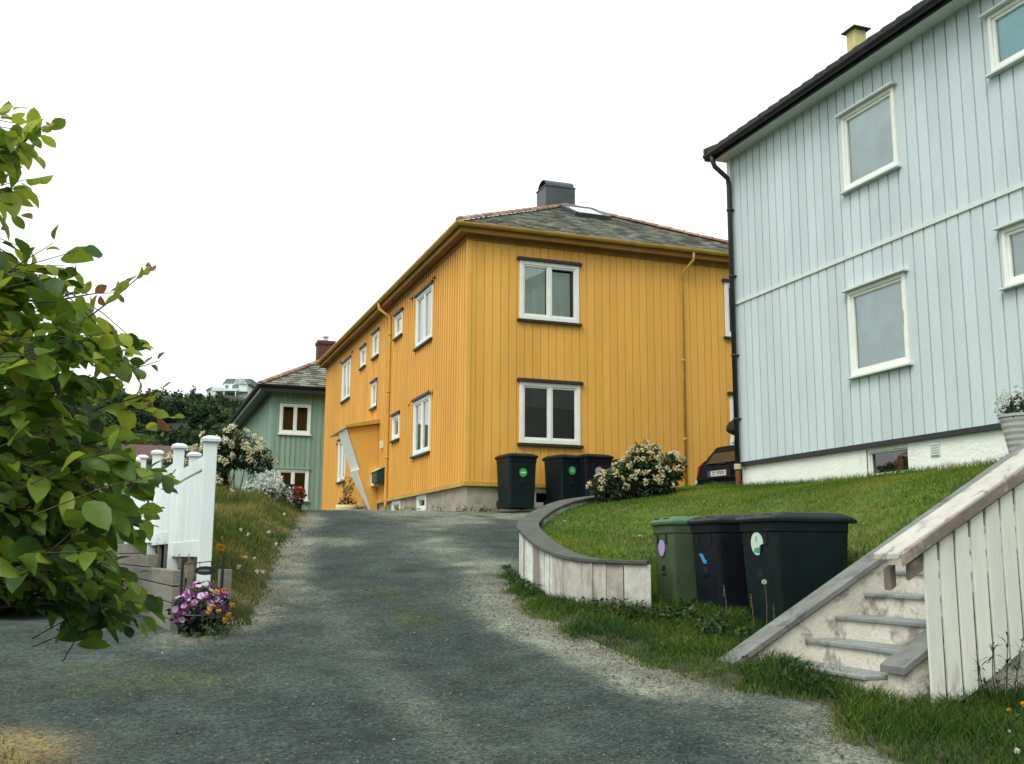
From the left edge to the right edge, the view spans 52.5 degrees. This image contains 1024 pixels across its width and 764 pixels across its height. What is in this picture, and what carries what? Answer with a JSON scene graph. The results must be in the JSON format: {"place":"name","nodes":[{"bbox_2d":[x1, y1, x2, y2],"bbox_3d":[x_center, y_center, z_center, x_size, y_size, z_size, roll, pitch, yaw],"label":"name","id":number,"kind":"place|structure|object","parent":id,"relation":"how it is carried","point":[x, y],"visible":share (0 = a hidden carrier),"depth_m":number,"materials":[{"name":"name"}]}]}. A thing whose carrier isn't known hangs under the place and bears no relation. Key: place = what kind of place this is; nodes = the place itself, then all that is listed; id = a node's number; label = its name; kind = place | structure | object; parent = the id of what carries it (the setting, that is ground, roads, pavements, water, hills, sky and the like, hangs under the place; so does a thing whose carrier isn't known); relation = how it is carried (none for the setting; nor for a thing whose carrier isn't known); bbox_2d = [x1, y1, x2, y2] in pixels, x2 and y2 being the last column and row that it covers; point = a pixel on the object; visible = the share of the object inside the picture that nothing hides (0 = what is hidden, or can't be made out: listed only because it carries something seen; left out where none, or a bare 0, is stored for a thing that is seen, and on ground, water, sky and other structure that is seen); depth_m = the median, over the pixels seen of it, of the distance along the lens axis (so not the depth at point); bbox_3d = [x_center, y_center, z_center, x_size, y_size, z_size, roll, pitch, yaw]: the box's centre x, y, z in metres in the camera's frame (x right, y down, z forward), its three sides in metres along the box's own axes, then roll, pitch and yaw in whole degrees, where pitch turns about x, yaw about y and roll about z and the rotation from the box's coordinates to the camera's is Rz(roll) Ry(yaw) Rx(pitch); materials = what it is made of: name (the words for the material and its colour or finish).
{"place":"outdoors","nodes":[
{"label":"outdoors","id":0,"kind":"place"},
{"bbox_2d":[158,484,306,621],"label":"bank","id":1,"kind":"structure","parent":0,"point":[244,605],"depth_m":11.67,"materials":[{"name":"green plant"}]},
{"bbox_2d":[216,543,224,566],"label":"yellow flower","id":2,"kind":"object","parent":1,"relation":"on","point":[220,547],"visible":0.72,"depth_m":10.68,"materials":[{"name":"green plant"}]},
{"bbox_2d":[194,422,277,488],"bbox_3d":[-6.388,1.932,23.891,1.914,2.037,1.078,5,-11,-27],"label":"elder bush","id":3,"kind":"object","parent":1,"relation":"on","point":[228,446],"visible":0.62,"depth_m":23.80,"materials":[{"name":"white plant"}]},
{"bbox_2d":[241,479,261,492],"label":"white plume flower","id":4,"kind":"object","parent":1,"relation":"on","point":[246,484],"visible":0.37,"depth_m":19.84,"materials":[{"name":"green plant"}]},
{"bbox_2d":[247,471,279,496],"bbox_3d":[-4.820,2.150,19.902,0.656,0.896,0.710,-1,-10,7],"label":"white plume flower","id":5,"kind":"object","parent":1,"relation":"on","point":[261,477],"visible":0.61,"depth_m":19.89,"materials":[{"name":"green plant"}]},
{"bbox_2d":[262,469,288,501],"bbox_3d":[-4.697,2.135,19.878,0.698,0.969,0.715,8,-12,-39],"label":"white plume flower","id":6,"kind":"object","parent":1,"relation":"on","point":[272,492],"visible":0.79,"depth_m":19.86,"materials":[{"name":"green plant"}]},
{"bbox_2d":[271,471,290,496],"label":"white plume flower","id":7,"kind":"object","parent":1,"relation":"on","point":[281,480],"visible":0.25,"depth_m":20.52,"materials":[{"name":"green plant"}]},
{"bbox_2d":[279,483,306,508],"bbox_3d":[-4.457,2.356,20.491,0.761,0.702,0.692,4,-10,-20],"label":"white plume flower","id":8,"kind":"object","parent":1,"relation":"on","point":[290,499],"visible":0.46,"depth_m":20.44,"materials":[{"name":"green plant"}]},
{"bbox_2d":[28,395,867,469],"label":"hill","id":9,"kind":"structure","parent":0,"point":[178,424],"depth_m":159.05,"materials":[{"name":"green plant"}]},
{"bbox_2d":[69,405,111,423],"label":"hillside tree","id":10,"kind":"object","parent":9,"relation":"on","point":[102,411],"visible":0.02,"depth_m":139.71,"materials":[{"name":"green plant"}]},
{"bbox_2d":[92,398,117,424],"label":"hillside tree","id":11,"kind":"object","parent":9,"relation":"on","point":[113,416],"visible":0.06,"depth_m":145.50,"materials":[{"name":"green plant"}]},
{"bbox_2d":[99,395,131,407],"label":"hillside tree","id":12,"kind":"object","parent":9,"relation":"on","point":[117,399],"visible":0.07,"depth_m":152.80,"materials":[{"name":"green plant"}]},
{"bbox_2d":[107,391,136,407],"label":"hillside tree","id":13,"kind":"object","parent":9,"relation":"on","point":[121,394],"visible":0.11,"depth_m":154.81,"materials":[{"name":"green plant"}]},
{"bbox_2d":[130,420,145,433],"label":"hillside tree","id":14,"kind":"object","parent":9,"relation":"on","point":[140,426],"visible":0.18,"depth_m":138.47,"materials":[{"name":"green plant"}]},
{"bbox_2d":[132,409,156,428],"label":"hillside tree","id":15,"kind":"object","parent":9,"relation":"on","point":[146,419],"visible":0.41,"depth_m":145.03,"materials":[{"name":"green plant"}]},
{"bbox_2d":[130,392,162,420],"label":"hillside tree","id":16,"kind":"object","parent":9,"relation":"on","point":[154,402],"visible":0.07,"depth_m":154.93,"materials":[{"name":"green plant"}]},
{"bbox_2d":[136,388,163,406],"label":"hillside tree","id":17,"kind":"object","parent":9,"relation":"on","point":[153,390],"visible":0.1,"depth_m":161.02,"materials":[{"name":"green plant"}]},
{"bbox_2d":[137,440,165,445],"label":"hillside tree","id":18,"kind":"object","parent":9,"relation":"on","point":[155,442],"visible":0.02,"depth_m":112.91,"materials":[{"name":"green plant"}]},
{"bbox_2d":[139,432,173,445],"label":"hillside tree","id":19,"kind":"object","parent":9,"relation":"on","point":[156,437],"visible":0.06,"depth_m":116.74,"materials":[{"name":"green plant"}]},
{"bbox_2d":[145,425,171,435],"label":"hillside tree","id":20,"kind":"object","parent":9,"relation":"on","point":[147,432],"visible":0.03,"depth_m":128.91,"materials":[{"name":"green plant"}]},
{"bbox_2d":[158,387,172,396],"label":"hillside tree","id":21,"kind":"object","parent":9,"relation":"on","point":[167,393],"visible":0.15,"depth_m":203.27,"materials":[{"name":"green plant"}]},
{"bbox_2d":[151,424,187,445],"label":"hillside tree","id":22,"kind":"object","parent":9,"relation":"on","point":[165,433],"visible":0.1,"depth_m":123.37,"materials":[{"name":"green plant"}]},
{"bbox_2d":[158,403,180,422],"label":"hillside tree","id":23,"kind":"object","parent":9,"relation":"on","point":[167,419],"visible":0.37,"depth_m":156.57,"materials":[{"name":"green plant"}]},
{"bbox_2d":[161,394,189,410],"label":"hillside tree","id":24,"kind":"object","parent":9,"relation":"on","point":[172,401],"visible":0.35,"depth_m":162.06,"materials":[{"name":"green plant"}]},
{"bbox_2d":[167,399,192,419],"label":"hillside tree","id":25,"kind":"object","parent":9,"relation":"on","point":[176,405],"visible":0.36,"depth_m":160.41,"materials":[{"name":"green plant"}]},
{"bbox_2d":[169,428,199,446],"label":"hillside tree","id":26,"kind":"object","parent":9,"relation":"on","point":[180,432],"visible":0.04,"depth_m":123.89,"materials":[{"name":"green plant"}]},
{"bbox_2d":[171,424,212,445],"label":"hillside tree","id":27,"kind":"object","parent":9,"relation":"on","point":[184,436],"visible":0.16,"depth_m":118.95,"materials":[{"name":"green plant"}]},
{"bbox_2d":[180,398,210,429],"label":"hillside tree","id":28,"kind":"object","parent":9,"relation":"on","point":[194,407],"visible":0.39,"depth_m":150.69,"materials":[{"name":"green plant"}]},
{"bbox_2d":[195,402,228,430],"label":"hillside tree","id":29,"kind":"object","parent":9,"relation":"on","point":[213,408],"visible":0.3,"depth_m":148.19,"materials":[{"name":"green plant"}]},
{"bbox_2d":[196,391,230,411],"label":"hillside tree","id":30,"kind":"object","parent":9,"relation":"on","point":[216,400],"visible":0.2,"depth_m":154.53,"materials":[{"name":"green plant"}]},
{"bbox_2d":[198,408,233,433],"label":"hillside tree","id":31,"kind":"object","parent":9,"relation":"on","point":[208,422],"visible":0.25,"depth_m":137.59,"materials":[{"name":"green plant"}]},
{"bbox_2d":[201,408,234,428],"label":"hillside tree","id":32,"kind":"object","parent":9,"relation":"on","point":[221,415],"visible":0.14,"depth_m":138.28,"materials":[{"name":"green plant"}]},
{"bbox_2d":[206,392,236,409],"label":"hillside tree","id":33,"kind":"object","parent":9,"relation":"on","point":[224,400],"visible":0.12,"depth_m":157.18,"materials":[{"name":"green plant"}]},
{"bbox_2d":[204,377,256,397],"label":"hill house","id":34,"kind":"structure","parent":9,"relation":"on","point":[241,387],"depth_m":206.51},
{"bbox_2d":[230,397,243,407],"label":"hillside tree","id":35,"kind":"object","parent":9,"relation":"on","point":[236,403],"visible":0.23,"depth_m":156.62,"materials":[{"name":"green plant"}]},
{"bbox_2d":[0,0,921,395],"label":"sky","id":36,"kind":"structure","parent":0,"point":[279,166],"materials":[{"name":"white"}]},
{"bbox_2d":[0,509,1019,763],"bbox_3d":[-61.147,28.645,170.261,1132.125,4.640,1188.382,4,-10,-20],"label":"ground","id":37,"kind":"structure","parent":0,"point":[412,561],"depth_m":7.55,"materials":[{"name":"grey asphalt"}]},
{"bbox_2d":[0,736,28,763],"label":"dry grass patch","id":38,"kind":"object","parent":37,"relation":"on","point":[4,757],"visible":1,"depth_m":5.95,"materials":[{"name":"beige plant"}]},
{"bbox_2d":[0,101,184,661],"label":"fruit tree","id":39,"kind":"object","parent":37,"relation":"on","point":[53,506],"visible":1,"depth_m":2.20,"materials":[{"name":"green plant"}]},
{"bbox_2d":[93,443,199,494],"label":"red roofed house","id":40,"kind":"structure","parent":37,"relation":"on","point":[144,449],"depth_m":63.88,"materials":[{"name":"red roof tile"},{"name":"white paint"}]},
{"bbox_2d":[117,543,231,630],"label":"sleeper wall","id":41,"kind":"structure","parent":37,"relation":"on","point":[163,584],"depth_m":10.41,"materials":[{"name":"grey wood"}]},
{"bbox_2d":[124,452,201,543],"bbox_3d":[-5.238,1.891,15.393,0.243,1.745,2.862,8,-12,-37],"label":"white fence","id":42,"kind":"object","parent":41,"relation":"on","point":[193,456],"visible":0.11,"depth_m":15.53,"materials":[{"name":"wood"}]},
{"bbox_2d":[137,435,220,586],"bbox_3d":[-4.832,1.815,14.395,0.206,2.365,8.875,4,-10,-24],"label":"white fence","id":43,"kind":"object","parent":37,"relation":"on","point":[184,522],"visible":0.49,"depth_m":11.78,"materials":[{"name":"wood"}]},
{"bbox_2d":[161,444,200,468],"bbox_3d":[-7.759,2.176,24.828,1.464,1.412,0.982,4,-10,-20],"label":"elder bush","id":44,"kind":"object","parent":37,"relation":"on","point":[167,457],"visible":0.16,"depth_m":24.63,"materials":[{"name":"white plant"}]},
{"bbox_2d":[172,556,226,633],"bbox_3d":[-2.805,1.949,9.376,0.490,0.750,0.491,4,-10,-20],"label":"flower stand","id":45,"kind":"object","parent":37,"relation":"on","point":[182,575],"visible":0.56,"depth_m":9.35,"materials":[{"name":"black metal"}]},
{"bbox_2d":[165,580,232,637],"bbox_3d":[-2.811,2.059,9.324,0.598,0.545,0.494,4,-10,-20],"label":"flower pot","id":46,"kind":"object","parent":45,"relation":"on","point":[190,625],"visible":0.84,"depth_m":9.21,"materials":[{"name":"purple plant"}]},
{"bbox_2d":[194,562,215,574],"bbox_3d":[-2.792,1.696,9.442,0.190,0.122,0.060,4,-10,-20],"label":"oval sign","id":47,"kind":"object","parent":45,"relation":"hanging from","point":[204,570],"visible":1,"depth_m":9.41,"materials":[{"name":"black metal"}]},
{"bbox_2d":[199,609,218,635],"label":"yellow flower","id":48,"kind":"object","parent":37,"relation":"on","point":[208,612],"visible":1,"depth_m":8.93,"materials":[{"name":"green plant"}]},
{"bbox_2d":[201,604,217,635],"bbox_3d":[-2.623,2.068,8.972,0.130,0.288,0.216,7,-12,-34],"label":"yellow flower","id":49,"kind":"object","parent":37,"relation":"on","point":[213,606],"visible":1,"depth_m":8.98,"materials":[{"name":"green plant"}]},
{"bbox_2d":[211,589,224,628],"bbox_3d":[-2.561,1.987,9.043,0.117,0.359,0.171,2,-10,-10],"label":"yellow flower","id":50,"kind":"object","parent":37,"relation":"on","point":[215,591],"visible":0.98,"depth_m":9.08,"materials":[{"name":"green plant"}]},
{"bbox_2d":[214,609,222,634],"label":"yellow flower","id":51,"kind":"object","parent":37,"relation":"on","point":[218,612],"visible":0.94,"depth_m":9.09,"materials":[{"name":"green plant"}]},
{"bbox_2d":[198,610,256,637],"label":"stand weeds","id":52,"kind":"object","parent":37,"relation":"on","point":[245,619],"visible":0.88,"depth_m":9.66,"materials":[{"name":"green plant"}]},
{"bbox_2d":[220,612,235,635],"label":"yellow flower","id":53,"kind":"object","parent":37,"relation":"on","point":[228,615],"visible":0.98,"depth_m":9.20,"materials":[{"name":"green plant"}]},
{"bbox_2d":[222,336,335,509],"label":"green house","id":54,"kind":"structure","parent":37,"relation":"on","point":[282,414],"depth_m":43.16,"materials":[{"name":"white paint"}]},
{"bbox_2d":[276,467,310,501],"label":"window","id":55,"kind":"structure","parent":54,"relation":"in","point":[291,475],"depth_m":42.81,"materials":[{"name":"white paint"}]},
{"bbox_2d":[278,401,312,435],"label":"window","id":56,"kind":"structure","parent":54,"relation":"in","point":[295,417],"depth_m":43.23,"materials":[{"name":"white paint"}]},
{"bbox_2d":[291,486,307,508],"bbox_3d":[-4.926,2.714,23.879,0.416,0.647,0.414,0,-10,1],"label":"flower pot","id":57,"kind":"object","parent":37,"relation":"on","point":[301,492],"visible":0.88,"depth_m":23.82,"materials":[{"name":"red plant"}]},
{"bbox_2d":[335,474,358,509],"bbox_3d":[-4.779,3.236,29.941,0.680,1.254,1.028,4,-10,-20],"label":"flower pot","id":58,"kind":"object","parent":37,"relation":"on","point":[345,506],"visible":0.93,"depth_m":29.69,"materials":[{"name":"yellow plant"}]},
{"bbox_2d":[455,505,479,512],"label":"foundation weed","id":59,"kind":"object","parent":37,"relation":"on","point":[464,509],"visible":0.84,"depth_m":20.93,"materials":[{"name":"plant"}]},
{"bbox_2d":[495,453,537,509],"bbox_3d":[0.071,2.042,21.251,0.671,1.118,0.852,5,-10,-24],"label":"wheelie bin","id":60,"kind":"object","parent":37,"relation":"on","point":[516,473],"visible":1,"depth_m":20.95,"materials":[{"name":"black plastic"}]},
{"bbox_2d":[315,180,734,511],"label":"yellow house","id":61,"kind":"structure","parent":37,"relation":"on","point":[458,357],"depth_m":23.38,"materials":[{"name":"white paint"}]},
{"bbox_2d":[335,439,344,483],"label":"window","id":62,"kind":"structure","parent":61,"relation":"in","point":[341,455],"depth_m":34.50,"materials":[{"name":"white paint"}]},
{"bbox_2d":[340,355,350,403],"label":"window","id":63,"kind":"structure","parent":61,"relation":"in","point":[346,368],"depth_m":34.35,"materials":[{"name":"white paint"}]},
{"bbox_2d":[358,343,366,370],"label":"window","id":64,"kind":"structure","parent":61,"relation":"in","point":[363,348],"depth_m":32.01,"materials":[{"name":"white paint"}]},
{"bbox_2d":[369,377,377,410],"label":"window","id":65,"kind":"structure","parent":61,"relation":"in","point":[373,383],"depth_m":30.26,"materials":[{"name":"white paint"}]},
{"bbox_2d":[370,327,379,360],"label":"window","id":66,"kind":"structure","parent":61,"relation":"in","point":[375,333],"depth_m":30.43,"materials":[{"name":"white paint"}]},
{"bbox_2d":[371,467,384,483],"bbox_3d":[-3.654,2.544,28.381,0.280,0.430,0.660,4,-10,-20],"label":"mailbox","id":67,"kind":"object","parent":61,"relation":"attached to","point":[378,476],"visible":1,"depth_m":28.11,"materials":[{"name":"green metal"}]},
{"bbox_2d":[389,410,399,442],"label":"window","id":68,"kind":"structure","parent":61,"relation":"in","point":[395,416],"depth_m":27.44,"materials":[{"name":"white paint"}]},
{"bbox_2d":[392,500,400,509],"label":"window","id":69,"kind":"structure","parent":61,"relation":"in","point":[397,503],"depth_m":27.09,"materials":[{"name":"white paint"}]},
{"bbox_2d":[392,307,402,341],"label":"window","id":70,"kind":"structure","parent":61,"relation":"in","point":[398,316],"depth_m":27.86,"materials":[{"name":"white paint"}]},
{"bbox_2d":[410,390,430,458],"bbox_3d":[-1.938,1.061,25.061,0.645,1.485,1.600,4,-10,-20],"label":"window","id":71,"kind":"structure","parent":61,"relation":"in","point":[422,403],"depth_m":24.95,"materials":[{"name":"white paint"}]},
{"bbox_2d":[416,494,425,510],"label":"window","id":72,"kind":"structure","parent":61,"relation":"in","point":[421,499],"depth_m":24.76,"materials":[{"name":"white paint"}]},
{"bbox_2d":[413,279,433,351],"bbox_3d":[-1.906,-1.586,25.450,0.645,1.455,1.640,4,-10,-20],"label":"window","id":73,"kind":"structure","parent":61,"relation":"in","point":[424,297],"depth_m":25.36,"materials":[{"name":"white paint"}]},
{"bbox_2d":[534,488,545,507],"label":"window","id":74,"kind":"structure","parent":61,"relation":"in","point":[540,493],"depth_m":22.05,"materials":[{"name":"white paint"}]},
{"bbox_2d":[517,256,582,326],"bbox_3d":[0.738,-1.947,23.024,1.530,1.445,0.645,4,-10,-20],"label":"window","id":75,"kind":"structure","parent":61,"relation":"in","point":[548,288],"depth_m":22.81,"materials":[{"name":"white paint"}]},
{"bbox_2d":[517,377,583,447],"bbox_3d":[0.735,0.711,22.579,1.530,1.455,0.645,4,-10,-20],"label":"window","id":76,"kind":"structure","parent":61,"relation":"in","point":[549,410],"depth_m":22.47,"materials":[{"name":"white paint"}]},
{"bbox_2d":[722,278,730,338],"bbox_3d":[5.531,-1.635,24.753,1.470,1.445,0.645,4,-10,-20],"label":"window","id":77,"kind":"structure","parent":61,"relation":"in","point":[726,281],"depth_m":24.32,"materials":[{"name":"white paint"}]},
{"bbox_2d":[727,392,734,444],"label":"window","id":78,"kind":"structure","parent":61,"relation":"in","point":[729,393],"depth_m":23.90,"materials":[{"name":"white paint"}]},
{"bbox_2d":[542,454,578,504],"bbox_3d":[1.047,2.095,21.659,0.588,1.118,0.833,6,-11,-32],"label":"wheelie bin","id":79,"kind":"object","parent":37,"relation":"on","point":[561,476],"visible":0.77,"depth_m":21.39,"materials":[{"name":"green plastic"}]},
{"bbox_2d":[517,495,651,610],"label":"retaining wall","id":80,"kind":"structure","parent":37,"relation":"on","point":[547,562],"depth_m":10.70,"materials":[{"name":"white concrete"}]},
{"bbox_2d":[578,454,613,496],"bbox_3d":[1.642,2.095,21.642,0.692,1.138,0.852,4,-10,-23],"label":"wheelie bin","id":81,"kind":"object","parent":37,"relation":"on","point":[591,466],"visible":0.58,"depth_m":21.32,"materials":[{"name":"black plastic"}]},
{"bbox_2d":[650,516,697,601],"bbox_3d":[1.897,1.970,11.062,0.705,1.048,0.588,2,-10,-13],"label":"wheelie bin","id":82,"kind":"object","parent":37,"relation":"on","point":[675,565],"visible":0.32,"depth_m":10.81,"materials":[{"name":"green plastic"}]},
{"bbox_2d":[695,442,742,486],"bbox_3d":[6.145,2.035,21.670,4.650,1.509,1.765,5,-11,-28],"label":"parked car","id":83,"kind":"object","parent":37,"relation":"on","point":[717,466],"visible":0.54,"depth_m":20.86,"materials":[{"name":"black paint"}]},
{"bbox_2d":[726,420,733,442],"bbox_3d":[5.432,0.991,21.454,2.080,0.490,1.240,5,-11,-28],"label":"roof box","id":84,"kind":"object","parent":83,"relation":"on","point":[730,427],"visible":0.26,"depth_m":21.13,"materials":[{"name":"brown plastic"}]},
{"bbox_2d":[497,564,1023,763],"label":"verge","id":85,"kind":"structure","parent":37,"relation":"on","point":[718,681],"depth_m":7.63,"materials":[{"name":"green plant"}]},
{"bbox_2d":[686,515,748,611],"bbox_3d":[2.276,1.869,10.424,0.870,1.038,0.598,3,-10,-18],"label":"wheelie bin","id":86,"kind":"object","parent":85,"relation":"on","point":[719,561],"visible":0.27,"depth_m":10.15,"materials":[{"name":"black plastic"}]},
{"bbox_2d":[504,572,980,708],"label":"broadleaf weeds","id":87,"kind":"object","parent":85,"relation":"on","point":[721,629],"visible":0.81,"depth_m":9.54,"materials":[{"name":"green plant"}]},
{"bbox_2d":[735,512,856,626],"bbox_3d":[2.684,1.775,9.706,0.990,1.088,0.650,4,-10,-20],"label":"wheelie bin","id":88,"kind":"object","parent":85,"relation":"on","point":[792,558],"visible":0.75,"depth_m":9.46,"materials":[{"name":"black plastic"}]},
{"bbox_2d":[971,631,1023,702],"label":"tall weed","id":89,"kind":"object","parent":85,"relation":"on","point":[1006,677],"visible":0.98,"depth_m":7.00,"materials":[{"name":"green plant"}]},
{"bbox_2d":[702,0,1023,484],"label":"grey house","id":90,"kind":"structure","parent":37,"relation":"on","point":[875,199],"depth_m":14.44,"materials":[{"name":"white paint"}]},
{"bbox_2d":[834,81,901,195],"bbox_3d":[5.351,-3.457,14.972,0.670,1.255,1.260,4,-10,-20],"label":"window","id":91,"kind":"structure","parent":90,"relation":"in","point":[868,126],"depth_m":14.93,"materials":[{"name":"grey glass"}]},
{"bbox_2d":[840,267,913,379],"bbox_3d":[5.330,-0.771,14.543,0.670,1.335,1.310,4,-10,-20],"label":"window","id":92,"kind":"structure","parent":90,"relation":"in","point":[878,335],"depth_m":14.50,"materials":[{"name":"grey glass"}]},
{"bbox_2d":[867,444,908,474],"bbox_3d":[5.404,1.106,14.295,0.530,0.420,0.860,4,-10,-20],"label":"window","id":93,"kind":"structure","parent":90,"relation":"in","point":[884,458],"depth_m":14.61,"materials":[{"name":"white paint"}]},
{"bbox_2d":[978,0,1023,78],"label":"window","id":94,"kind":"structure","parent":90,"relation":"in","point":[1005,20],"depth_m":12.64,"materials":[{"name":"white paint"}]},
{"bbox_2d":[992,216,1023,290],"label":"window","id":95,"kind":"structure","parent":90,"relation":"in","point":[1012,232],"depth_m":12.31,"materials":[{"name":"white paint"}]},
{"bbox_2d":[718,443,1023,703],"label":"concrete steps","id":96,"kind":"structure","parent":37,"relation":"on","point":[856,616],"depth_m":8.25,"materials":[{"name":"beige paint"}]},
{"bbox_2d":[874,449,1023,705],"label":"stair railing","id":97,"kind":"object","parent":96,"relation":"attached to","point":[992,496],"visible":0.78,"depth_m":7.27,"materials":[{"name":"white wood"}]},
{"bbox_2d":[993,384,1023,452],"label":"flower pot","id":98,"kind":"object","parent":96,"relation":"on","point":[1011,420],"visible":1,"depth_m":11.35,"materials":[{"name":"white ceramic"}]},
{"bbox_2d":[540,453,1006,604],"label":"lawn","id":99,"kind":"structure","parent":0,"point":[654,586],"depth_m":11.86,"materials":[{"name":"green plant"}]},
{"bbox_2d":[586,440,688,501],"bbox_3d":[1.916,1.337,15.620,1.663,1.047,0.986,4,-10,-20],"label":"flowering bush","id":100,"kind":"object","parent":99,"relation":"on","point":[665,476],"visible":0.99,"depth_m":15.47,"materials":[{"name":"white plant"}]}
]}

